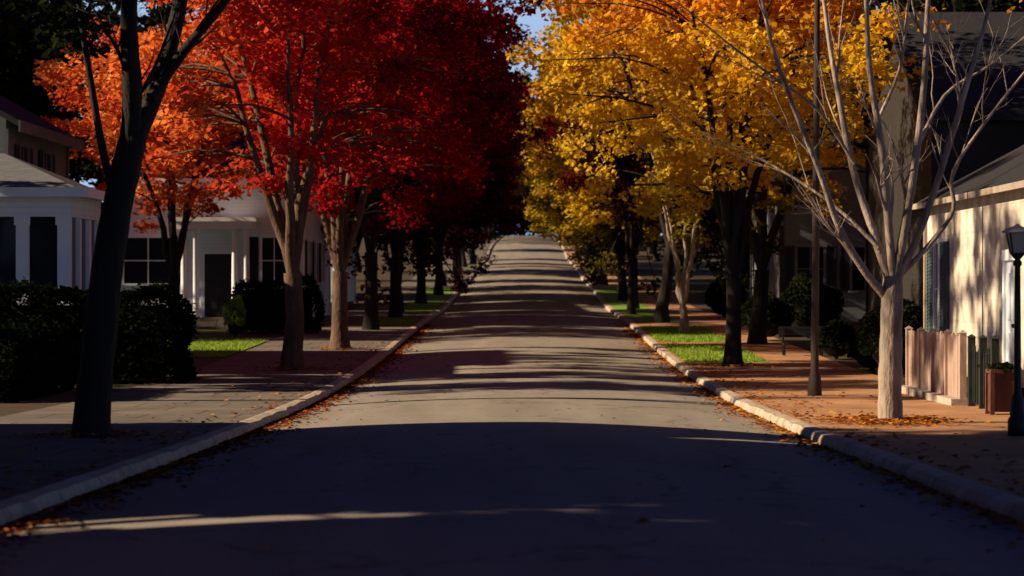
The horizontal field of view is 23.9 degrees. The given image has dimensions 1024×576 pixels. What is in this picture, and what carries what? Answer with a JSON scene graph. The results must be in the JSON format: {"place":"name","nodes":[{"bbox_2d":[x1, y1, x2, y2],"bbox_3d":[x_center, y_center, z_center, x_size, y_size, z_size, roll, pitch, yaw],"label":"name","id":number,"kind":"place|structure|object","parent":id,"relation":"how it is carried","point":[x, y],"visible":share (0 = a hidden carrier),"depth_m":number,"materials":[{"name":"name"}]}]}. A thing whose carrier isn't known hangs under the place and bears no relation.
{"place":"outdoors","nodes":[
{"label":"outdoors","id":0,"kind":"place"},
{"bbox_2d":[172,339,269,356],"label":"lawn","id":1,"kind":"structure","parent":0,"point":[223,348],"depth_m":73.15,"materials":[{"name":"green plant"}]},
{"bbox_2d":[196,340,269,341],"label":"path","id":2,"kind":"structure","parent":0,"point":[242,341],"depth_m":77.62,"materials":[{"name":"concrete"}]},
{"bbox_2d":[0,238,497,500],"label":"pavement","id":3,"kind":"structure","parent":0,"point":[140,406],"depth_m":42.97,"materials":[{"name":"concrete"}]},
{"bbox_2d":[187,0,489,349],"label":"maple tree","id":4,"kind":"object","parent":3,"relation":"on","point":[340,237],"visible":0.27,"depth_m":71.94,"materials":[{"name":"red plant"}]},
{"bbox_2d":[360,318,419,324],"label":"lawn","id":5,"kind":"structure","parent":3,"relation":"on","point":[396,321],"depth_m":93.74,"materials":[{"name":"green plant"}]},
{"bbox_2d":[259,0,543,317],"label":"maple tree","id":6,"kind":"object","parent":5,"relation":"on","point":[428,204],"visible":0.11,"depth_m":98.28,"materials":[{"name":"red plant"}]},
{"bbox_2d":[404,287,452,311],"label":"lawn","id":7,"kind":"structure","parent":0,"point":[435,302],"depth_m":125.34,"materials":[{"name":"green plant"}]},
{"bbox_2d":[313,0,521,311],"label":"maple tree","id":8,"kind":"object","parent":7,"relation":"on","point":[460,285],"visible":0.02,"depth_m":110.53,"materials":[{"name":"red plant"}]},
{"bbox_2d":[381,9,544,294],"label":"maple tree","id":9,"kind":"object","parent":7,"relation":"on","point":[438,283],"visible":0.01,"depth_m":135.75,"materials":[{"name":"red plant"}]},
{"bbox_2d":[380,0,550,303],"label":"maple tree","id":10,"kind":"object","parent":7,"relation":"on","point":[500,160],"visible":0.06,"depth_m":124.18,"materials":[{"name":"red plant"}]},
{"bbox_2d":[0,237,905,416],"bbox_3d":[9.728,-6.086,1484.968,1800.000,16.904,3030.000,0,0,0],"label":"ground","id":11,"kind":"structure","parent":0,"point":[701,278],"depth_m":117.12,"materials":[{"name":"soil"}]},
{"bbox_2d":[0,3,34,108],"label":"oak tree","id":12,"kind":"object","parent":11,"relation":"on","point":[11,48],"visible":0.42,"depth_m":91.51,"materials":[{"name":"green plant"}]},
{"bbox_2d":[0,318,79,403],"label":"hedge","id":13,"kind":"object","parent":11,"relation":"on","point":[32,354],"visible":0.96,"depth_m":46.24,"materials":[{"name":"green plant"}]},
{"bbox_2d":[0,0,98,166],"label":"oak tree","id":14,"kind":"object","parent":11,"relation":"on","point":[50,23],"depth_m":124.70,"materials":[{"name":"green plant"}]},
{"bbox_2d":[0,95,104,304],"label":"house","id":15,"kind":"structure","parent":11,"relation":"on","point":[50,212],"depth_m":57.20,"materials":[{"name":"paint"}]},
{"bbox_2d":[17,141,30,162],"bbox_3d":[-12.722,-2.938,63.086,0.140,1.700,1.280,0,0,0],"label":"window","id":16,"kind":"structure","parent":15,"relation":"in","point":[25,148],"depth_m":63.26,"materials":[{"name":"black glass"}]},
{"bbox_2d":[0,217,56,304],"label":"porch window","id":17,"kind":"structure","parent":15,"relation":"in","point":[43,230],"depth_m":57.20,"materials":[{"name":"black glass"}]},
{"bbox_2d":[41,148,52,171],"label":"window","id":18,"kind":"structure","parent":15,"relation":"in","point":[47,154],"depth_m":66.19,"materials":[{"name":"black glass"}]},
{"bbox_2d":[72,217,93,303],"bbox_3d":[-10.518,-0.487,59.161,0.020,2.400,3.620,0,0,0],"label":"porch window","id":19,"kind":"structure","parent":15,"relation":"in","point":[73,219],"depth_m":59.15,"materials":[{"name":"black glass"}]},
{"bbox_2d":[0,0,110,210],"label":"oak tree","id":20,"kind":"object","parent":11,"relation":"on","point":[41,104],"visible":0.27,"depth_m":93.29,"materials":[{"name":"green plant"}]},
{"bbox_2d":[0,277,200,384],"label":"hedge","id":21,"kind":"object","parent":11,"relation":"on","point":[147,345],"visible":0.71,"depth_m":52.73,"materials":[{"name":"green plant"}]},
{"bbox_2d":[1,0,232,437],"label":"maple tree","id":22,"kind":"object","parent":11,"relation":"on","point":[93,393],"visible":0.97,"depth_m":31.35,"materials":[{"name":"brown plant"}]},
{"bbox_2d":[12,0,232,208],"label":"oak tree","id":23,"kind":"object","parent":11,"relation":"on","point":[154,14],"visible":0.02,"depth_m":104.19,"materials":[{"name":"green plant"}]},
{"bbox_2d":[121,117,333,328],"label":"house","id":24,"kind":"structure","parent":11,"relation":"on","point":[233,242],"depth_m":90.06,"materials":[{"name":"wood"}]},
{"bbox_2d":[121,235,169,285],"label":"window","id":25,"kind":"structure","parent":24,"relation":"in","point":[145,264],"depth_m":90.08,"materials":[{"name":"black glass"}]},
{"bbox_2d":[200,249,231,316],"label":"door","id":26,"kind":"structure","parent":24,"relation":"in","point":[216,264],"depth_m":90.04,"materials":[{"name":"paint"}]},
{"bbox_2d":[259,235,285,282],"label":"window","id":27,"kind":"structure","parent":24,"relation":"in","point":[272,265],"depth_m":90.04,"materials":[{"name":"black glass"}]},
{"bbox_2d":[306,238,310,276],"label":"window","id":28,"kind":"structure","parent":24,"relation":"in","point":[308,239],"depth_m":92.06,"materials":[{"name":"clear glass"}]},
{"bbox_2d":[313,240,318,282],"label":"window","id":29,"kind":"structure","parent":24,"relation":"in","point":[315,241],"depth_m":95.38,"materials":[{"name":"black glass"}]},
{"bbox_2d":[320,241,324,282],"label":"window","id":30,"kind":"structure","parent":24,"relation":"in","point":[322,242],"depth_m":98.55,"materials":[{"name":"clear glass"}]},
{"bbox_2d":[222,295,246,336],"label":"shrub","id":31,"kind":"object","parent":11,"relation":"on","point":[234,316],"visible":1,"depth_m":80.85,"materials":[{"name":"green plant"}]},
{"bbox_2d":[187,2,286,113],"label":"oak tree","id":32,"kind":"object","parent":11,"relation":"on","point":[201,49],"depth_m":129.30,"materials":[{"name":"green plant"}]},
{"bbox_2d":[196,329,284,332],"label":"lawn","id":33,"kind":"structure","parent":11,"relation":"on","point":[211,330],"depth_m":85.24,"materials":[{"name":"green plant"}]},
{"bbox_2d":[32,9,335,333],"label":"maple tree","id":34,"kind":"object","parent":33,"relation":"on","point":[173,252],"visible":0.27,"depth_m":83.56,"materials":[{"name":"orange plant"}]},
{"bbox_2d":[0,236,502,525],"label":"kerb","id":35,"kind":"structure","parent":11,"relation":"on","point":[26,503],"depth_m":27.69,"materials":[{"name":"concrete"}]},
{"bbox_2d":[227,273,327,333],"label":"hedge","id":36,"kind":"object","parent":11,"relation":"on","point":[264,302],"visible":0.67,"depth_m":83.93,"materials":[{"name":"green plant"}]},
{"bbox_2d":[74,0,520,369],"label":"maple tree","id":37,"kind":"object","parent":11,"relation":"on","point":[339,68],"visible":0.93,"depth_m":59.83,"materials":[{"name":"red plant"}]},
{"bbox_2d":[331,209,355,310],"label":"house","id":38,"kind":"structure","parent":11,"relation":"on","point":[351,290],"depth_m":121.23,"materials":[{"name":"wood"}]},
{"bbox_2d":[226,0,504,329],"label":"maple tree","id":39,"kind":"object","parent":11,"relation":"on","point":[372,225],"visible":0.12,"depth_m":86.70,"materials":[{"name":"red plant"}]},
{"bbox_2d":[356,234,389,272],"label":"oak tree","id":40,"kind":"object","parent":11,"relation":"on","point":[358,254],"visible":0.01,"depth_m":185.77,"materials":[{"name":"green plant"}]},
{"bbox_2d":[376,238,432,263],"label":"oak tree","id":41,"kind":"object","parent":11,"relation":"on","point":[405,252],"visible":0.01,"depth_m":207.19,"materials":[{"name":"green plant"}]},
{"bbox_2d":[387,117,542,281],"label":"maple tree","id":42,"kind":"object","parent":11,"relation":"on","point":[451,242],"visible":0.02,"depth_m":162.15,"materials":[{"name":"red plant"}]},
{"bbox_2d":[409,36,527,285],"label":"maple tree","id":43,"kind":"object","parent":11,"relation":"on","point":[481,269],"visible":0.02,"depth_m":150.50,"materials":[{"name":"red plant"}]},
{"bbox_2d":[441,227,500,259],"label":"oak tree","id":44,"kind":"object","parent":11,"relation":"on","point":[494,237],"visible":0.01,"depth_m":237.62,"materials":[{"name":"green plant"}]},
{"bbox_2d":[432,82,523,274],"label":"maple tree","id":45,"kind":"object","parent":11,"relation":"on","point":[460,254],"visible":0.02,"depth_m":180.92,"materials":[{"name":"red plant"}]},
{"bbox_2d":[445,85,534,266],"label":"maple tree","id":46,"kind":"object","parent":11,"relation":"on","point":[464,262],"visible":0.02,"depth_m":196.78,"materials":[{"name":"red plant"}]},
{"bbox_2d":[441,144,541,263],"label":"maple tree","id":47,"kind":"object","parent":11,"relation":"on","point":[472,253],"depth_m":211.87,"materials":[{"name":"red plant"}]},
{"bbox_2d":[485,227,500,239],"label":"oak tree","id":48,"kind":"object","parent":11,"relation":"on","point":[493,232],"visible":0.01,"depth_m":301.26,"materials":[{"name":"green plant"}]},
{"bbox_2d":[486,205,517,236],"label":"oak tree","id":49,"kind":"object","parent":11,"relation":"on","point":[504,227],"visible":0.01,"depth_m":369.20,"materials":[{"name":"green plant"}]},
{"bbox_2d":[488,184,526,240],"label":"maple tree","id":50,"kind":"object","parent":11,"relation":"on","point":[511,208],"depth_m":314.75,"materials":[{"name":"red plant"}]},
{"bbox_2d":[482,178,538,243],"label":"maple tree","id":51,"kind":"object","parent":11,"relation":"on","point":[525,188],"visible":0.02,"depth_m":289.75,"materials":[{"name":"red plant"}]},
{"bbox_2d":[495,60,529,235],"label":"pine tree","id":52,"kind":"object","parent":11,"relation":"on","point":[509,233],"depth_m":451.11,"materials":[{"name":"plant"}]},
{"bbox_2d":[493,180,533,236],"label":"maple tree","id":53,"kind":"object","parent":11,"relation":"on","point":[519,201],"depth_m":345.05,"materials":[{"name":"red plant"}]},
{"bbox_2d":[497,73,536,235],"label":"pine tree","id":54,"kind":"object","parent":11,"relation":"on","point":[527,80],"visible":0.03,"depth_m":474.15,"materials":[{"name":"plant"}]},
{"bbox_2d":[507,185,544,235],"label":"tree","id":55,"kind":"object","parent":11,"relation":"on","point":[522,220],"visible":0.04,"depth_m":445.75,"materials":[{"name":"plant"}]},
{"bbox_2d":[519,171,568,238],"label":"maple tree","id":56,"kind":"object","parent":11,"relation":"on","point":[531,202],"depth_m":299.76,"materials":[{"name":"yellow plant"}]},
{"bbox_2d":[510,103,598,272],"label":"maple tree","id":57,"kind":"object","parent":11,"relation":"on","point":[522,189],"visible":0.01,"depth_m":186.09,"materials":[{"name":"yellow plant"}]},
{"bbox_2d":[521,179,587,262],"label":"maple tree","id":58,"kind":"object","parent":11,"relation":"on","point":[540,194],"visible":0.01,"depth_m":203.13,"materials":[{"name":"yellow plant"}]},
{"bbox_2d":[523,180,600,261],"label":"maple tree","id":59,"kind":"object","parent":11,"relation":"on","point":[578,260],"depth_m":221.79,"materials":[{"name":"yellow plant"}]},
{"bbox_2d":[564,233,600,256],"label":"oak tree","id":60,"kind":"object","parent":11,"relation":"on","point":[584,246],"visible":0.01,"depth_m":245.50,"materials":[{"name":"brown plant"}]},
{"bbox_2d":[513,26,654,284],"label":"maple tree","id":61,"kind":"object","parent":11,"relation":"on","point":[543,216],"visible":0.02,"depth_m":155.47,"materials":[{"name":"yellow plant"}]},
{"bbox_2d":[521,80,664,277],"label":"maple tree","id":62,"kind":"object","parent":11,"relation":"on","point":[591,250],"visible":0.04,"depth_m":167.93,"materials":[{"name":"yellow plant"}]},
{"bbox_2d":[644,227,689,261],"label":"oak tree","id":63,"kind":"object","parent":11,"relation":"on","point":[655,255],"visible":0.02,"depth_m":224.70,"materials":[{"name":"green plant"}]},
{"bbox_2d":[642,215,726,278],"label":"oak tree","id":64,"kind":"object","parent":11,"relation":"on","point":[719,263],"visible":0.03,"depth_m":173.64,"materials":[{"name":"green plant"}]},
{"bbox_2d":[508,0,933,366],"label":"maple tree","id":65,"kind":"object","parent":11,"relation":"on","point":[678,59],"visible":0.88,"depth_m":61.14,"materials":[{"name":"yellow plant"}]},
{"bbox_2d":[705,279,746,317],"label":"shrub","id":66,"kind":"object","parent":11,"relation":"on","point":[715,300],"visible":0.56,"depth_m":99.47,"materials":[{"name":"green plant"}]},
{"bbox_2d":[584,0,876,343],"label":"maple tree","id":67,"kind":"object","parent":11,"relation":"on","point":[762,244],"visible":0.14,"depth_m":75.26,"materials":[{"name":"yellow plant"}]},
{"bbox_2d":[676,0,784,288],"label":"tree","id":68,"kind":"object","parent":11,"relation":"on","point":[744,271],"depth_m":139.10,"materials":[{"name":"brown plant"}]},
{"bbox_2d":[679,82,853,284],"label":"tree","id":69,"kind":"object","parent":11,"relation":"on","point":[713,243],"depth_m":157.16,"materials":[{"name":"brown plant"}]},
{"bbox_2d":[741,290,796,336],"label":"shrub","id":70,"kind":"object","parent":11,"relation":"on","point":[778,310],"visible":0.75,"depth_m":77.47,"materials":[{"name":"green plant"}]},
{"bbox_2d":[554,237,1023,521],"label":"kerb","id":71,"kind":"structure","parent":11,"relation":"on","point":[1004,504],"depth_m":28.30,"materials":[{"name":"concrete"}]},
{"bbox_2d":[698,2,882,272],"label":"tree","id":72,"kind":"object","parent":11,"relation":"on","point":[714,226],"depth_m":124.16,"materials":[{"name":"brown plant"}]},
{"bbox_2d":[745,120,865,328],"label":"house","id":73,"kind":"structure","parent":11,"relation":"on","point":[839,269],"depth_m":83.92,"materials":[{"name":"brick"}]},
{"bbox_2d":[794,244,826,284],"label":"window","id":74,"kind":"structure","parent":73,"relation":"in","point":[803,252],"depth_m":83.92,"materials":[{"name":"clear glass"}]},
{"bbox_2d":[848,244,865,292],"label":"window","id":75,"kind":"structure","parent":73,"relation":"in","point":[857,280],"depth_m":83.90,"materials":[{"name":"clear glass"}]},
{"bbox_2d":[778,271,844,338],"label":"shrub","id":76,"kind":"object","parent":11,"relation":"on","point":[796,295],"visible":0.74,"depth_m":79.32,"materials":[{"name":"green plant"}]},
{"bbox_2d":[712,0,939,180],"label":"tree","id":77,"kind":"object","parent":11,"relation":"on","point":[854,90],"visible":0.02,"depth_m":96.14,"materials":[{"name":"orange plant"}]},
{"bbox_2d":[809,318,853,359],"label":"shrub","id":78,"kind":"object","parent":11,"relation":"on","point":[834,333],"visible":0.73,"depth_m":65.56,"materials":[{"name":"green plant"}]},
{"bbox_2d":[844,326,878,371],"bbox_3d":[8.783,1.492,58.931,1.382,1.200,1.315,0,0,0],"label":"shrub","id":79,"kind":"object","parent":11,"relation":"on","point":[866,361],"visible":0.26,"depth_m":58.68,"materials":[{"name":"green plant"}]},
{"bbox_2d":[854,298,922,369],"bbox_3d":[8.904,1.169,56.434,1.824,1.882,1.860,0,0,0],"label":"shrub","id":80,"kind":"object","parent":11,"relation":"on","point":[868,335],"visible":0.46,"depth_m":56.02,"materials":[{"name":"green plant"}]},
{"bbox_2d":[847,0,1023,151],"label":"tree","id":81,"kind":"object","parent":11,"relation":"on","point":[976,6],"visible":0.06,"depth_m":82.42,"materials":[{"name":"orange plant"}]},
{"bbox_2d":[853,12,1023,313],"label":"house","id":82,"kind":"structure","parent":11,"relation":"on","point":[1000,134],"depth_m":64.90,"materials":[{"name":"grey"}]},
{"bbox_2d":[912,145,1023,398],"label":"house","id":83,"kind":"structure","parent":11,"relation":"on","point":[968,274],"depth_m":48.19,"materials":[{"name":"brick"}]},
{"bbox_2d":[933,238,942,331],"bbox_3d":[9.197,-0.002,52.340,0.140,2.150,0.880,0,0,0],"label":"window","id":84,"kind":"structure","parent":83,"relation":"in","point":[936,246],"depth_m":52.59,"materials":[{"name":"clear glass"}]},
{"bbox_2d":[1001,249,1020,363],"bbox_3d":[9.146,0.543,44.340,0.135,2.500,1.320,0,0,0],"label":"door","id":85,"kind":"structure","parent":83,"relation":"in","point":[1007,260],"depth_m":44.63,"materials":[{"name":"white paint"}]},
{"bbox_2d":[967,334,999,408],"bbox_3d":[8.023,1.522,41.198,0.160,1.479,2.260,0,0,0],"label":"picket fence","id":86,"kind":"object","parent":11,"relation":"on","point":[982,355],"visible":0.75,"depth_m":41.53,"materials":[{"name":"paint"}]},
{"bbox_2d":[37,0,891,235],"label":"sky","id":87,"kind":"structure","parent":0,"point":[535,23],"materials":[{"name":"blue"}]},
{"bbox_2d":[0,236,1023,575],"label":"road","id":88,"kind":"structure","parent":0,"point":[428,474],"depth_m":21.56,"materials":[{"name":"grey asphalt"}]},
{"bbox_2d":[0,323,1023,574],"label":"fallen leaves","id":89,"kind":"object","parent":88,"relation":"on","point":[44,515],"visible":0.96,"depth_m":31.35,"materials":[{"name":"orange plant"}]},
{"bbox_2d":[562,239,1023,497],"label":"pavement","id":90,"kind":"structure","parent":0,"point":[862,386],"depth_m":41.68,"materials":[{"name":"brick"}]},
{"bbox_2d":[596,287,678,321],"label":"lawn","id":91,"kind":"structure","parent":90,"relation":"on","point":[645,313],"depth_m":118.13,"materials":[{"name":"green plant"}]},
{"bbox_2d":[516,16,680,291],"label":"maple tree","id":92,"kind":"object","parent":91,"relation":"on","point":[534,159],"visible":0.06,"depth_m":140.39,"materials":[{"name":"yellow plant"}]},
{"bbox_2d":[506,0,712,308],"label":"maple tree","id":93,"kind":"object","parent":91,"relation":"on","point":[581,207],"visible":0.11,"depth_m":115.97,"materials":[{"name":"yellow plant"}]},
{"bbox_2d":[535,57,695,313],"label":"maple tree","id":94,"kind":"object","parent":91,"relation":"on","point":[625,163],"visible":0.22,"depth_m":104.70,"materials":[{"name":"yellow plant"}]},
{"bbox_2d":[530,2,715,300],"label":"maple tree","id":95,"kind":"object","parent":91,"relation":"on","point":[619,249],"visible":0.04,"depth_m":127.82,"materials":[{"name":"yellow plant"}]},
{"bbox_2d":[540,0,739,322],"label":"maple tree","id":96,"kind":"object","parent":91,"relation":"on","point":[661,315],"visible":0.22,"depth_m":93.64,"materials":[{"name":"yellow plant"}]},
{"bbox_2d":[644,326,724,341],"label":"lawn","id":97,"kind":"structure","parent":90,"relation":"on","point":[684,334],"depth_m":82.28,"materials":[{"name":"green plant"}]},
{"bbox_2d":[631,123,750,332],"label":"maple tree","id":98,"kind":"object","parent":97,"relation":"on","point":[682,287],"visible":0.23,"depth_m":83.80,"materials":[{"name":"yellow plant"}]},
{"bbox_2d":[667,345,767,361],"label":"lawn","id":99,"kind":"structure","parent":90,"relation":"on","point":[712,354],"depth_m":67.89,"materials":[{"name":"green plant"}]},
{"bbox_2d":[188,316,768,361],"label":"grass","id":100,"kind":"structure","parent":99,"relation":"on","point":[197,352],"depth_m":75.07,"materials":[{"name":"green plant"}]},
{"bbox_2d":[553,0,1023,418],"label":"bare tree","id":101,"kind":"object","parent":90,"relation":"on","point":[897,266],"visible":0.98,"depth_m":35.80,"materials":[{"name":"grey plant"}]},
{"bbox_2d":[778,326,822,355],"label":"bench","id":102,"kind":"object","parent":90,"relation":"on","point":[794,331],"visible":0.66,"depth_m":68.21,"materials":[{"name":"paint"}]},
{"bbox_2d":[807,0,821,395],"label":"utility pole","id":103,"kind":"object","parent":90,"relation":"on","point":[814,384],"visible":0.76,"depth_m":46.91,"materials":[{"name":"brown wood"}]},
{"bbox_2d":[902,326,966,405],"bbox_3d":[7.942,1.509,45.548,0.420,1.551,6.200,0,0,0],"label":"picket fence","id":104,"kind":"object","parent":90,"relation":"on","point":[936,365],"visible":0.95,"depth_m":44.96,"materials":[{"name":"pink wood"}]},
{"bbox_2d":[976,360,1023,414],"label":"planter box","id":105,"kind":"object","parent":90,"relation":"on","point":[999,385],"visible":0.94,"depth_m":38.75,"materials":[{"name":"brown wood"}]},
{"bbox_2d":[1002,224,1023,435],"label":"street lamp","id":106,"kind":"object","parent":90,"relation":"on","point":[1015,237],"visible":0.98,"depth_m":31.91,"materials":[{"name":"black metal"}]}
]}

